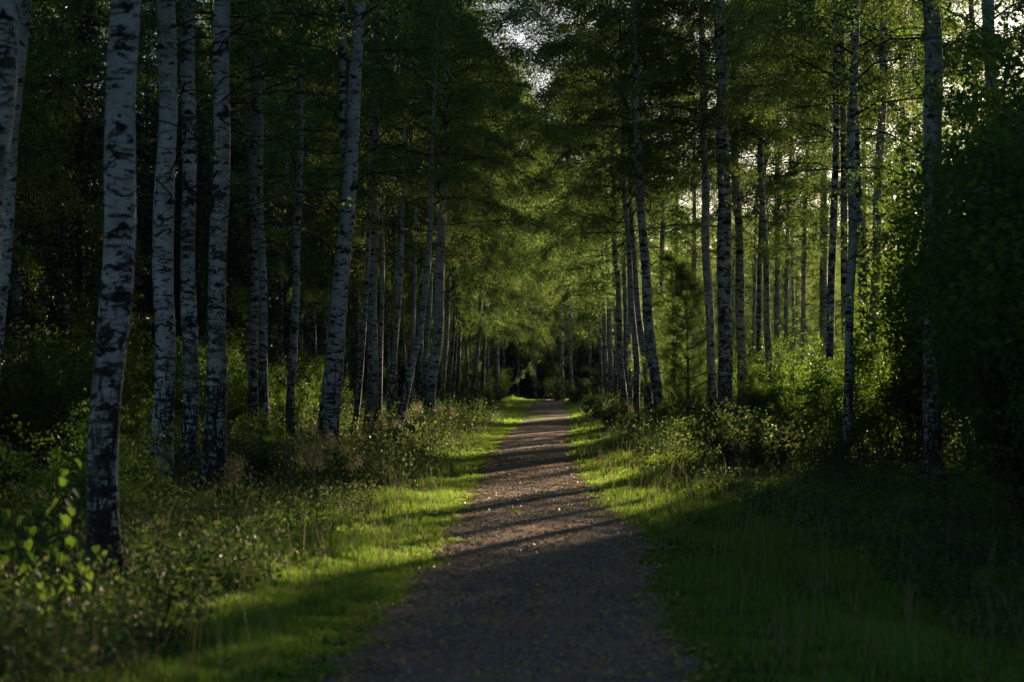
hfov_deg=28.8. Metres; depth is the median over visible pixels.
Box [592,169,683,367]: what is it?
birch tree
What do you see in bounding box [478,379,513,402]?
leafy shrub
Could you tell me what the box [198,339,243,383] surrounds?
forest bush
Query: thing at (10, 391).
forest bush
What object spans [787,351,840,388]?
young tree
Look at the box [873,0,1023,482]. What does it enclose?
tall bush
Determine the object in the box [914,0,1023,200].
birch tree
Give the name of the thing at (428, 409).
seed plume plant
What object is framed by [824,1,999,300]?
birch tree
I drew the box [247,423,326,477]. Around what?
leafy shrub
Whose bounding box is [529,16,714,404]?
birch tree
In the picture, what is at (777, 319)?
birch tree
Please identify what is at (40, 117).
birch tree
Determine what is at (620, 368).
birch tree
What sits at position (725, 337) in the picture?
birch tree
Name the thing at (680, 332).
birch tree
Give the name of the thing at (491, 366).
roadside bush
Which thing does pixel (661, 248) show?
birch tree
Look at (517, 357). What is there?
birch tree
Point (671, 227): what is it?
birch tree
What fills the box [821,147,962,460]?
tall bush
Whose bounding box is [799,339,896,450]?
thicket bush
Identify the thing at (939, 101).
tall bush
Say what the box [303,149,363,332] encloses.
birch tree
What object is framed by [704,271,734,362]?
birch tree
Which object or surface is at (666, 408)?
leafy shrub
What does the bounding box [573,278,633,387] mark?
spruce tree
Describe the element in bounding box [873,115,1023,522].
tall bush
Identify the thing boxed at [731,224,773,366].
birch tree
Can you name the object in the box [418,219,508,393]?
birch tree
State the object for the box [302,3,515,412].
birch tree
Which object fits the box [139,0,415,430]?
birch tree
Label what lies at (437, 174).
birch tree
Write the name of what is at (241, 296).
tree
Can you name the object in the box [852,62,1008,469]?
tall bush
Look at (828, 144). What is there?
birch tree
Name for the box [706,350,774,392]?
young tree
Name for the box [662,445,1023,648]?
undergrowth
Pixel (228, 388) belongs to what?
forest bush
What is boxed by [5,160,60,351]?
spruce tree
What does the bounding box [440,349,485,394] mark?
roadside bush
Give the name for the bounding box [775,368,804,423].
young tree
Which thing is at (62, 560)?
sapling
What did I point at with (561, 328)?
birch tree
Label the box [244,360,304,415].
forest bush
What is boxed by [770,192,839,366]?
birch tree
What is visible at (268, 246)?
birch tree
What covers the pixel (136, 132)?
birch tree
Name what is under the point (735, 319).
birch tree
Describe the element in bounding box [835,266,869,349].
birch tree
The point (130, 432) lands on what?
forest bush
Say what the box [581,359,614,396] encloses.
roadside bush
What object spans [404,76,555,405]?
birch tree
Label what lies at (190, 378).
birch tree
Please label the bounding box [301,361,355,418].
forest bush
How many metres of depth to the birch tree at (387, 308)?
97.15 m
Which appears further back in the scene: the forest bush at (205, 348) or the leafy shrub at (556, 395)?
the leafy shrub at (556, 395)
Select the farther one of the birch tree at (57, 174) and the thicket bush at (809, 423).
the thicket bush at (809, 423)
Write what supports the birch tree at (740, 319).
on the ground at (788, 653)
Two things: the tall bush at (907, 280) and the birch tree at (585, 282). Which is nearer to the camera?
the tall bush at (907, 280)
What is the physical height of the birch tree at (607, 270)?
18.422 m
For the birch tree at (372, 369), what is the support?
on the ground at (788, 653)
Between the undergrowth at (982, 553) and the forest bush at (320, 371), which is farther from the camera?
the forest bush at (320, 371)
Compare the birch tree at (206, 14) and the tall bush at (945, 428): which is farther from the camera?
the birch tree at (206, 14)
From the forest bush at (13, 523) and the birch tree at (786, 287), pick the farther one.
the birch tree at (786, 287)
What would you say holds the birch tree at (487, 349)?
on the ground at (788, 653)
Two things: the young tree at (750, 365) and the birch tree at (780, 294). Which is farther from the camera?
the birch tree at (780, 294)
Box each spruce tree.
[1,0,154,423]
[1,201,36,400]
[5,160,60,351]
[6,60,71,341]
[22,1,141,377]
[61,15,181,384]
[130,1,258,377]
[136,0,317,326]
[137,64,177,287]
[137,86,230,361]
[195,9,317,411]
[197,97,247,363]
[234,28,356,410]
[237,139,355,405]
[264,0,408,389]
[316,302,367,390]
[350,279,404,397]
[366,269,408,396]
[378,269,432,396]
[415,309,468,382]
[449,288,511,393]
[462,297,531,398]
[499,209,541,397]
[506,277,582,398]
[509,236,572,398]
[520,154,602,398]
[566,223,614,388]
[567,248,632,395]
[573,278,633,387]
[612,236,642,387]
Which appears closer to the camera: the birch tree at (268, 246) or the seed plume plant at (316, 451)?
the seed plume plant at (316, 451)
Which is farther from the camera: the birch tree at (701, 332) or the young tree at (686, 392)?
the birch tree at (701, 332)
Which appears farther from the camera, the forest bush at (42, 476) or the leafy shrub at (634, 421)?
the leafy shrub at (634, 421)
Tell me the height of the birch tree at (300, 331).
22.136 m
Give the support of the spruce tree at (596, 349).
on the ground at (788, 653)
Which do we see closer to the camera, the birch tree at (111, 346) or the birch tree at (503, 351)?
the birch tree at (111, 346)
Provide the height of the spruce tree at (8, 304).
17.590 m
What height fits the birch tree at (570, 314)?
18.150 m
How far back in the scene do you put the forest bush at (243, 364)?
60.63 m
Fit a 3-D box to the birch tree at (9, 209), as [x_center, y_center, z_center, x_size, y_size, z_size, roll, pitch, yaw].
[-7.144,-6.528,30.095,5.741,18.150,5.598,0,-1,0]
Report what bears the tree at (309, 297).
on the ground at (788, 653)
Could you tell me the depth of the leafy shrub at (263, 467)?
30.13 m
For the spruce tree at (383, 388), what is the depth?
148.18 m
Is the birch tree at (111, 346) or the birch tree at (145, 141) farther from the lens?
the birch tree at (145, 141)
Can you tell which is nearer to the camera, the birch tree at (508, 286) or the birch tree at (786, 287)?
the birch tree at (786, 287)
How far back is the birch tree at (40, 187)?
63.55 m
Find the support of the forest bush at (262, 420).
on the ground at (788, 653)
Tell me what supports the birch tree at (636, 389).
on the ground at (788, 653)
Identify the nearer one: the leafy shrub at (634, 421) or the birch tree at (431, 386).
the leafy shrub at (634, 421)
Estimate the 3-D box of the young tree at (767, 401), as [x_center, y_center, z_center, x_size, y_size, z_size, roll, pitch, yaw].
[7.392,1.551,56.377,2.410,2.562,2.308,0,-1,-6]
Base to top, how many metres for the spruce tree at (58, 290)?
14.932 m
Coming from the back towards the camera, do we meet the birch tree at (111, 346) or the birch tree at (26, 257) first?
the birch tree at (26, 257)
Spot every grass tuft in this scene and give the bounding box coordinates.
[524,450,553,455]
[527,414,546,418]
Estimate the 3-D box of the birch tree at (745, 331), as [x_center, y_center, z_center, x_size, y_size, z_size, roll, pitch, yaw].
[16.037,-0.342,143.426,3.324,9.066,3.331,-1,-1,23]
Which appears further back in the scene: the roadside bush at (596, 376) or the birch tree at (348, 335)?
the roadside bush at (596, 376)
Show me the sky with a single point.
(1020, 17)
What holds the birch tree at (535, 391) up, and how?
on the ground at (788, 653)
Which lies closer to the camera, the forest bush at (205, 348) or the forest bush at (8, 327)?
the forest bush at (8, 327)
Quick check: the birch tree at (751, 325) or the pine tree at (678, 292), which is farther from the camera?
the birch tree at (751, 325)
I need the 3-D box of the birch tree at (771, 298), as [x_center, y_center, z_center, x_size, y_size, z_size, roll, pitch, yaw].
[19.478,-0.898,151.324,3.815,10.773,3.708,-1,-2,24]
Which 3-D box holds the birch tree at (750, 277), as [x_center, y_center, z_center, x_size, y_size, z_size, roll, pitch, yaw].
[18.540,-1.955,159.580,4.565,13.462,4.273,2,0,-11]
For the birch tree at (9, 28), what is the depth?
15.54 m
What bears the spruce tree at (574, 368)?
on the ground at (788, 653)
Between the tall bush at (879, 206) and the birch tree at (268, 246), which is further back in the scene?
the birch tree at (268, 246)
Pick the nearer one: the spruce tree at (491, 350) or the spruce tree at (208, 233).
the spruce tree at (208, 233)
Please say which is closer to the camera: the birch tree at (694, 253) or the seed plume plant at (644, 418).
the seed plume plant at (644, 418)
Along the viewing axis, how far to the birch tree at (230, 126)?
86.20 m
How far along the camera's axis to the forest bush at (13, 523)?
15.57 m
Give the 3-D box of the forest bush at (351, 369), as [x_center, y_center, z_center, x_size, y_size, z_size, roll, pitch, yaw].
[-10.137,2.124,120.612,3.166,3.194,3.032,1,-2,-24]
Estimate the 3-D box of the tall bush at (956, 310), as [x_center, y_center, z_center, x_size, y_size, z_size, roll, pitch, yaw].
[6.492,-0.523,24.188,3.935,5.439,2.943,1,-2,-31]
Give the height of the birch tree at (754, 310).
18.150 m
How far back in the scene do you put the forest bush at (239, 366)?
55.30 m
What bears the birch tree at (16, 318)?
on the ground at (788, 653)
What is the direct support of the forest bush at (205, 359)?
on the ground at (788, 653)
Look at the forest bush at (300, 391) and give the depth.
58.83 m
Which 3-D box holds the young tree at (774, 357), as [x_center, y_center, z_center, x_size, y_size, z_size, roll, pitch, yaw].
[7.853,1.209,62.082,2.688,3.435,2.575,0,-1,0]
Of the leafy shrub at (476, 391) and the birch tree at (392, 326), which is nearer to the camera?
the leafy shrub at (476, 391)
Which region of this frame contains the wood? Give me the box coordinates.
[632,203,913,375]
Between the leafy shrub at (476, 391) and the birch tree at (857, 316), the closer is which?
the leafy shrub at (476, 391)
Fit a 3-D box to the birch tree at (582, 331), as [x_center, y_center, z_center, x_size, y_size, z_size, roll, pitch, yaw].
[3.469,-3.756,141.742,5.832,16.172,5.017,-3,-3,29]
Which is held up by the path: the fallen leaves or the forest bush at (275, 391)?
the fallen leaves
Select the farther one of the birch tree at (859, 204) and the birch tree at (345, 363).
the birch tree at (345, 363)
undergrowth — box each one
[0,388,511,497]
[0,448,428,681]
[587,389,984,472]
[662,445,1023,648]
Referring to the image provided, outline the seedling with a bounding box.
[110,582,196,644]
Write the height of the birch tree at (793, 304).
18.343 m
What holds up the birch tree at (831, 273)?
on the ground at (788, 653)
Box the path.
[328,399,698,681]
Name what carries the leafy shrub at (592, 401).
on the ground at (788, 653)
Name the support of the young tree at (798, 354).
on the ground at (788, 653)
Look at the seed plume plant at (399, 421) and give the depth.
43.34 m
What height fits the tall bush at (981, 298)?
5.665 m
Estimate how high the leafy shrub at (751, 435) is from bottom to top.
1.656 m
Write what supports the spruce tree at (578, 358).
on the ground at (788, 653)
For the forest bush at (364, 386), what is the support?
on the ground at (788, 653)
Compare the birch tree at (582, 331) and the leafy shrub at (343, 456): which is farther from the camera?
the birch tree at (582, 331)
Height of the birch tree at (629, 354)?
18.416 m
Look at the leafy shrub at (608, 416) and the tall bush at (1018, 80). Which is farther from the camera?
the leafy shrub at (608, 416)
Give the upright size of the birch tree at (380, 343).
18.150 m
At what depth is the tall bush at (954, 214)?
37.85 m
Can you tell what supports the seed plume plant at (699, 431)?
on the ground at (788, 653)
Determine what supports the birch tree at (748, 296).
on the ground at (788, 653)
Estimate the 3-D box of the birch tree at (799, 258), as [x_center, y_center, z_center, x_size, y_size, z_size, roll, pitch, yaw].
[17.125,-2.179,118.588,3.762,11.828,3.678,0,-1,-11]
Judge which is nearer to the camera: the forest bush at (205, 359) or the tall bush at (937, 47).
the tall bush at (937, 47)
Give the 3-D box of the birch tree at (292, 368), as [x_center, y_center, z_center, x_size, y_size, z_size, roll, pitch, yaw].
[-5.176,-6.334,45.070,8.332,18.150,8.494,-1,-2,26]
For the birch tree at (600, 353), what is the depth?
106.77 m
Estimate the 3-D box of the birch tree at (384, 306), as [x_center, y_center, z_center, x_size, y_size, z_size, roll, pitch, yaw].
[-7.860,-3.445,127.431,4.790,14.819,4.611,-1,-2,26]
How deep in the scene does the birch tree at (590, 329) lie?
143.35 m
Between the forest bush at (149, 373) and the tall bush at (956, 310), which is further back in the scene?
the forest bush at (149, 373)
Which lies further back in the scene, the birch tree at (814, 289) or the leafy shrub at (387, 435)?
the birch tree at (814, 289)
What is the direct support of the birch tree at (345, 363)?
on the ground at (788, 653)
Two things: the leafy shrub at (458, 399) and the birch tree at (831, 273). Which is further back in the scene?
the leafy shrub at (458, 399)
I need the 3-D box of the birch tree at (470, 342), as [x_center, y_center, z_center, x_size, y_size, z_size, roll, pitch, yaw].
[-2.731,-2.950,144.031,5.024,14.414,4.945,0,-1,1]
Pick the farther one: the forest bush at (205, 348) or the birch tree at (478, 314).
the birch tree at (478, 314)
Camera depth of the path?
15.97 m
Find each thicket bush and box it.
[764,392,829,453]
[772,354,842,410]
[789,357,861,444]
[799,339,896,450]
[808,311,900,421]
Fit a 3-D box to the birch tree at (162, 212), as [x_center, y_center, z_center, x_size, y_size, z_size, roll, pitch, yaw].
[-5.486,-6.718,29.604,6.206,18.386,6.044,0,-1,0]
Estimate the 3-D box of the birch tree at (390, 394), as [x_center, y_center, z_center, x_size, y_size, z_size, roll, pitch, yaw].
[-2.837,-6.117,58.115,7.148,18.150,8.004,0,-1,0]
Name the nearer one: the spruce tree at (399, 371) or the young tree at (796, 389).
the young tree at (796, 389)
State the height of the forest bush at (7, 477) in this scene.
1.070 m
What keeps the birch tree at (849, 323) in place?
on the ground at (788, 653)
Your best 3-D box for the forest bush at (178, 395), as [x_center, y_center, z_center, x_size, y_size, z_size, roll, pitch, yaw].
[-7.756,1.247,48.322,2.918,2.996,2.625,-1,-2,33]
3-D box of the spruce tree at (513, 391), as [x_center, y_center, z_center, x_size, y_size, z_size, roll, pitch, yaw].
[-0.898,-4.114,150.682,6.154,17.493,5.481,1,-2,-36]
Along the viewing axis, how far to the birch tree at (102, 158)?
57.21 m
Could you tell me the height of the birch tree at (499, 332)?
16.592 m
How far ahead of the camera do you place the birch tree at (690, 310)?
131.89 m
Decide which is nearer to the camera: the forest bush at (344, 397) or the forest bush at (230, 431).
the forest bush at (230, 431)
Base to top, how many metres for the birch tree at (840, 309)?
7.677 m
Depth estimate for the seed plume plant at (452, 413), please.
57.06 m
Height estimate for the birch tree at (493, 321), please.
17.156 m
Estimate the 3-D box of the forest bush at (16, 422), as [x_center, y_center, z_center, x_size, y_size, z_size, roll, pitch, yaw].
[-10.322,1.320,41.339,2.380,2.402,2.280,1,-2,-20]
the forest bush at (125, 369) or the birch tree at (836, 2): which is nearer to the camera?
the birch tree at (836, 2)
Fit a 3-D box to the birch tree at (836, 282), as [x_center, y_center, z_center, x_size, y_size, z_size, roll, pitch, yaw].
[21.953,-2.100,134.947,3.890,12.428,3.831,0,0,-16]
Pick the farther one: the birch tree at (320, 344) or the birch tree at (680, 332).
the birch tree at (680, 332)
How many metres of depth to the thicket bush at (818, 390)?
49.77 m
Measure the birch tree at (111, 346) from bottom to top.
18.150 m
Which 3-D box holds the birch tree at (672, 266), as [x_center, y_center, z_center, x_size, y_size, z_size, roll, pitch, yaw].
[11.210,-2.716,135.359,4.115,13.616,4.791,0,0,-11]
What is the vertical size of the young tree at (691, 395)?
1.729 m
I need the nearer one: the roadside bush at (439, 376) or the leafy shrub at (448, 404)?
the leafy shrub at (448, 404)
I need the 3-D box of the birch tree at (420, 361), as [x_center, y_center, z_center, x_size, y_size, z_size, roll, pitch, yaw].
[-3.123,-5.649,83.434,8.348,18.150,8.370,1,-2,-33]
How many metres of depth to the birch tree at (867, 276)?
90.93 m
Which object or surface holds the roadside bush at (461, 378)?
on the ground at (788, 653)
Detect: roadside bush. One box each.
[417,350,469,400]
[429,346,473,389]
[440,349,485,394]
[440,357,470,396]
[465,362,501,391]
[470,353,512,382]
[485,367,512,396]
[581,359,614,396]
[603,366,633,394]
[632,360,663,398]
[662,357,685,397]
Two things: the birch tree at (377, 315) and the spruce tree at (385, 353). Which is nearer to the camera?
the birch tree at (377, 315)
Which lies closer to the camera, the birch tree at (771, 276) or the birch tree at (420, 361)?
the birch tree at (420, 361)
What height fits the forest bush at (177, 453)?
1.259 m
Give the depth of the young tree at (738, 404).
59.80 m
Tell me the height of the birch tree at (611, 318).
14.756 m
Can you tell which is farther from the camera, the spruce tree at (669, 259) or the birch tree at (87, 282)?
the spruce tree at (669, 259)
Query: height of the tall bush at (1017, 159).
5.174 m
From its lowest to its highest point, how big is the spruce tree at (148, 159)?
14.921 m
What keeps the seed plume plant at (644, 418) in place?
on the ground at (788, 653)
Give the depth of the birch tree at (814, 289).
125.61 m
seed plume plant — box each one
[223,451,247,544]
[294,430,326,513]
[302,441,323,514]
[306,425,338,492]
[329,437,365,504]
[368,407,387,455]
[375,411,397,441]
[392,409,409,443]
[417,406,436,443]
[448,406,455,429]
[633,402,649,436]
[693,416,704,463]
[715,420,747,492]
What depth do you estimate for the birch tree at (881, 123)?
43.66 m
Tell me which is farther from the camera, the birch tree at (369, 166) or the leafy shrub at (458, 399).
the leafy shrub at (458, 399)
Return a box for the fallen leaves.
[283,402,742,681]
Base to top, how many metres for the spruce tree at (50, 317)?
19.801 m
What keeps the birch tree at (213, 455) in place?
on the ground at (788, 653)
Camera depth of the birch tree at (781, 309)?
151.43 m
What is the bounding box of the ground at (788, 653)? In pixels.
[2,397,1023,681]
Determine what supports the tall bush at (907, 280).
on the ground at (788, 653)
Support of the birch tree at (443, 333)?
on the ground at (788, 653)
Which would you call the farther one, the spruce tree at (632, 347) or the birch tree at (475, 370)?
the spruce tree at (632, 347)
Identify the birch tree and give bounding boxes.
[0,0,21,265]
[0,0,193,374]
[7,0,156,357]
[8,90,49,321]
[9,0,87,294]
[9,0,106,315]
[10,0,352,486]
[11,0,106,394]
[11,0,136,344]
[13,1,83,279]
[16,0,106,224]
[53,0,366,482]
[63,0,434,449]
[72,0,229,348]
[72,0,428,497]
[73,2,156,311]
[76,0,140,590]
[99,2,237,339]
[100,0,477,448]
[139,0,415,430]
[150,32,250,315]
[195,1,274,291]
[207,0,497,458]
[211,1,322,357]
[228,2,361,337]
[230,0,522,437]
[230,0,524,435]
[234,1,388,412]
[234,2,378,378]
[240,15,378,408]
[248,0,627,448]
[263,0,536,423]
[282,0,582,432]
[282,15,433,409]
[289,0,536,427]
[293,198,380,351]
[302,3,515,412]
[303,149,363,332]
[318,306,354,379]
[321,197,394,343]
[322,206,388,401]
[327,0,513,413]
[329,95,418,341]
[330,41,496,405]
[334,9,527,406]
[341,0,531,410]
[346,115,432,397]
[346,282,364,399]
[347,131,427,397]
[361,210,415,334]
[378,64,500,408]
[380,52,532,406]
[383,114,565,399]
[385,214,431,397]
[390,112,538,399]
[400,139,452,346]
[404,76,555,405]
[405,45,559,401]
[405,82,579,393]
[414,96,591,392]
[416,290,475,347]
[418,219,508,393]
[432,148,506,396]
[447,255,522,380]
[449,265,490,368]
[450,131,558,388]
[462,206,524,365]
[468,0,802,423]
[470,211,529,394]
[473,166,578,398]
[481,0,756,431]
[486,196,573,397]
[501,0,701,422]
[504,0,731,424]
[506,240,558,396]
[510,169,597,383]
[511,137,611,398]
[520,57,669,398]
[528,185,593,356]
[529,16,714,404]
[529,66,655,399]
[529,71,686,402]
[539,48,700,405]
[539,103,641,402]
[544,0,739,382]
[550,0,826,425]
[557,205,621,395]
[576,0,808,426]
[579,2,795,384]
[586,26,742,377]
[588,0,905,391]
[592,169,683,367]
[592,224,627,344]
[613,0,829,409]
[627,193,681,335]
[652,26,840,364]
[654,204,700,359]
[665,265,700,364]
[671,248,715,372]
[672,11,870,375]
[676,0,1016,461]
[677,0,873,379]
[679,252,705,362]
[683,235,717,360]
[686,1,840,372]
[686,34,909,370]
[692,0,985,465]
[696,90,840,366]
[701,214,752,371]
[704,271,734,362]
[713,257,750,362]
[714,0,918,372]
[714,262,761,357]
[714,296,734,347]
[722,0,960,403]
[726,0,923,445]
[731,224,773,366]
[731,278,751,364]
[738,0,961,355]
[738,0,1023,481]
[746,253,756,337]
[747,296,765,369]
[750,263,783,367]
[761,232,791,362]
[761,256,796,352]
[762,241,791,370]
[769,0,921,334]
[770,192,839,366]
[770,228,819,356]
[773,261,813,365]
[777,0,1023,478]
[788,0,982,285]
[788,215,836,363]
[793,0,982,311]
[795,239,841,363]
[807,224,841,364]
[808,224,841,344]
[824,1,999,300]
[834,198,902,368]
[834,260,867,358]
[834,275,858,338]
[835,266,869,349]
[855,184,902,366]
[860,0,1023,274]
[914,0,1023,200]
[944,1,1023,71]
[951,0,1023,130]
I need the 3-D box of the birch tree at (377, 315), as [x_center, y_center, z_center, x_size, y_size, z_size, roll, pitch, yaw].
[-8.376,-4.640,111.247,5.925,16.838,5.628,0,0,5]
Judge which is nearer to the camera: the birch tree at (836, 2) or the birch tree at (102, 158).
the birch tree at (836, 2)
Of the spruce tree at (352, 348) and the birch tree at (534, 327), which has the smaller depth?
the spruce tree at (352, 348)
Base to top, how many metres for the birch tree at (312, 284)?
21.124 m
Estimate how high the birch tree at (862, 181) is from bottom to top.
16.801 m
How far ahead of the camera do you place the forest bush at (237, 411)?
45.51 m
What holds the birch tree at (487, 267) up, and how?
on the ground at (788, 653)
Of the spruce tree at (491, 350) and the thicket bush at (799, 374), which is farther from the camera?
the spruce tree at (491, 350)
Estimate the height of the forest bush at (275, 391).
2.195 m
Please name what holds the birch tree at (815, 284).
on the ground at (788, 653)
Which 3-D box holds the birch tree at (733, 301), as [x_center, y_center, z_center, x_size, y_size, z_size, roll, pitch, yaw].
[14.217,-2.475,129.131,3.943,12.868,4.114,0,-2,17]
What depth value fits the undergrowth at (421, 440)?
36.59 m
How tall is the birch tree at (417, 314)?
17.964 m
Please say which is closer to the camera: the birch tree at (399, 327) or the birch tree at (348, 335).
the birch tree at (348, 335)
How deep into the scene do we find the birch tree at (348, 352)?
120.02 m
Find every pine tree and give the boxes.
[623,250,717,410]
[638,266,737,418]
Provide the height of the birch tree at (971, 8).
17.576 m
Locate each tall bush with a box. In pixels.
[817,314,955,465]
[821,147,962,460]
[830,211,956,465]
[837,83,1013,417]
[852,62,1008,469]
[856,52,1023,487]
[869,19,1022,307]
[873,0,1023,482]
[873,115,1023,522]
[876,185,1007,477]
[879,75,1023,484]
[887,0,1023,308]
[895,16,1023,408]
[910,102,1023,495]
[917,42,1023,351]
[920,196,1020,486]
[927,0,1023,455]
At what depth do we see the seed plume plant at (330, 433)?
28.97 m
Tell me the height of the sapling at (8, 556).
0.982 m
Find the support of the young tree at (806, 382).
on the ground at (788, 653)
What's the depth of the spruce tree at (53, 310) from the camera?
65.48 m
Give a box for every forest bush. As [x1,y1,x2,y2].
[0,302,152,463]
[0,318,64,397]
[0,333,93,481]
[0,349,29,440]
[0,351,64,450]
[0,415,72,555]
[0,437,47,497]
[0,506,30,541]
[9,291,206,433]
[31,388,186,516]
[41,340,154,421]
[64,451,159,534]
[119,389,181,456]
[135,463,179,506]
[136,401,181,428]
[143,340,242,406]
[144,416,231,476]
[149,332,238,436]
[176,343,247,438]
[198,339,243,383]
[200,355,244,410]
[206,327,286,422]
[226,421,237,444]
[226,425,264,459]
[227,346,273,392]
[230,406,287,443]
[232,406,305,452]
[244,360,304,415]
[246,332,325,412]
[268,364,320,432]
[269,373,283,410]
[287,349,350,404]
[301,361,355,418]
[342,352,365,397]
[347,354,385,399]
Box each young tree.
[674,379,700,412]
[676,382,707,411]
[689,348,748,387]
[701,366,736,414]
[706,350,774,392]
[715,351,789,402]
[717,386,736,416]
[727,351,809,427]
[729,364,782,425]
[733,326,804,394]
[733,387,749,422]
[756,332,841,392]
[761,332,843,439]
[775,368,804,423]
[776,365,817,423]
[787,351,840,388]
[794,350,824,374]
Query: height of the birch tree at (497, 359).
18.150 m
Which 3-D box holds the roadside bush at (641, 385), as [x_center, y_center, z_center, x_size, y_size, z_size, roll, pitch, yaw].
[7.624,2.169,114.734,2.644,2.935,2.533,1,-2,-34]
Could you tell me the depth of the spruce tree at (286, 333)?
99.58 m
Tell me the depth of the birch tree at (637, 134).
57.63 m
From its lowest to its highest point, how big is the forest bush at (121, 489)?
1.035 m
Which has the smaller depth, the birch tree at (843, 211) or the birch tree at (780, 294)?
the birch tree at (843, 211)
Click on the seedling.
(167, 613)
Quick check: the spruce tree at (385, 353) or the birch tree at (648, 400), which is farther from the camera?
the spruce tree at (385, 353)
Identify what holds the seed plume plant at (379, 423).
on the ground at (788, 653)
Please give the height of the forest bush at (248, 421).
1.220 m
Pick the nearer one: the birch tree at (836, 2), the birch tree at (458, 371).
the birch tree at (836, 2)
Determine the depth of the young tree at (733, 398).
61.96 m
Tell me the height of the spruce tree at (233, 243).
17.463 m
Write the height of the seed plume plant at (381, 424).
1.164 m
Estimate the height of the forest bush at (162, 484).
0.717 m
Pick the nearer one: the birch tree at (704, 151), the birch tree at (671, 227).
the birch tree at (704, 151)
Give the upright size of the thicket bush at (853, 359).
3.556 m
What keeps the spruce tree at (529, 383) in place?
on the ground at (788, 653)
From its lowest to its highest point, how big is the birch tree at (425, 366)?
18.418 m
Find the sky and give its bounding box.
[41,0,1023,336]
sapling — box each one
[0,447,102,639]
[0,496,36,606]
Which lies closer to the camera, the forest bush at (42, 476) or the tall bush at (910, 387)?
the forest bush at (42, 476)
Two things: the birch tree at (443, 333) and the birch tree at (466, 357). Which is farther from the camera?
the birch tree at (443, 333)
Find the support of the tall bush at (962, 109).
on the ground at (788, 653)
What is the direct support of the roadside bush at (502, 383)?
on the ground at (788, 653)
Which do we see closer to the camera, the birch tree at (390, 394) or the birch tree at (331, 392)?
the birch tree at (331, 392)
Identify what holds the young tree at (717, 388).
on the ground at (788, 653)
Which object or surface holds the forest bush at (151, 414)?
on the ground at (788, 653)
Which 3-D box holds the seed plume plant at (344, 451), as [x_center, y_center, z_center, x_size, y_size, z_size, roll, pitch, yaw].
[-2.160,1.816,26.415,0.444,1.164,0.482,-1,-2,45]
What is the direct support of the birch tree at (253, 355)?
on the ground at (788, 653)
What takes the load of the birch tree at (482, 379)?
on the ground at (788, 653)
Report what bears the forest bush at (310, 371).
on the ground at (788, 653)
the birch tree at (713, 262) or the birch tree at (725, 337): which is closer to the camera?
the birch tree at (725, 337)
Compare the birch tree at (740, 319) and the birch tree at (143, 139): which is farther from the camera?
the birch tree at (143, 139)
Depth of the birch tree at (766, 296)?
61.49 m
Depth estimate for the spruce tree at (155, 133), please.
104.56 m
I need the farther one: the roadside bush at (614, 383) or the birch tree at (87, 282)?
the roadside bush at (614, 383)
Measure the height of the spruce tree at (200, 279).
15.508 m
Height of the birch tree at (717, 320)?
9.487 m
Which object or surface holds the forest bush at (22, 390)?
on the ground at (788, 653)
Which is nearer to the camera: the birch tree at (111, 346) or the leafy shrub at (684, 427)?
the birch tree at (111, 346)
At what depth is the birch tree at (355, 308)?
89.86 m
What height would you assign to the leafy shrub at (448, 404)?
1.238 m
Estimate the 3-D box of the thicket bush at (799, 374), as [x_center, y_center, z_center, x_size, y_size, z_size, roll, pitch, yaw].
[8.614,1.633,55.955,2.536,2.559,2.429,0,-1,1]
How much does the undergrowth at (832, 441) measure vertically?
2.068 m
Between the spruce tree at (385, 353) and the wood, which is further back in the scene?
the wood
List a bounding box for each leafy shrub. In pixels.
[226,428,311,490]
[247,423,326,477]
[303,438,386,487]
[356,412,413,446]
[386,398,451,434]
[435,395,475,419]
[445,382,493,417]
[462,383,511,409]
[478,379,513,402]
[538,372,583,400]
[560,382,596,403]
[578,377,633,420]
[589,394,642,427]
[619,412,672,440]
[644,378,721,431]
[662,409,733,447]
[688,396,797,466]
[717,399,821,475]
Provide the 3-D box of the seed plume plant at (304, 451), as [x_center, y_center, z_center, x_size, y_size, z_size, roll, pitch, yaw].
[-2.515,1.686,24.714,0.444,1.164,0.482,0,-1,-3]
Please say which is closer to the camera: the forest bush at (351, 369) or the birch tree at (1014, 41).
the birch tree at (1014, 41)

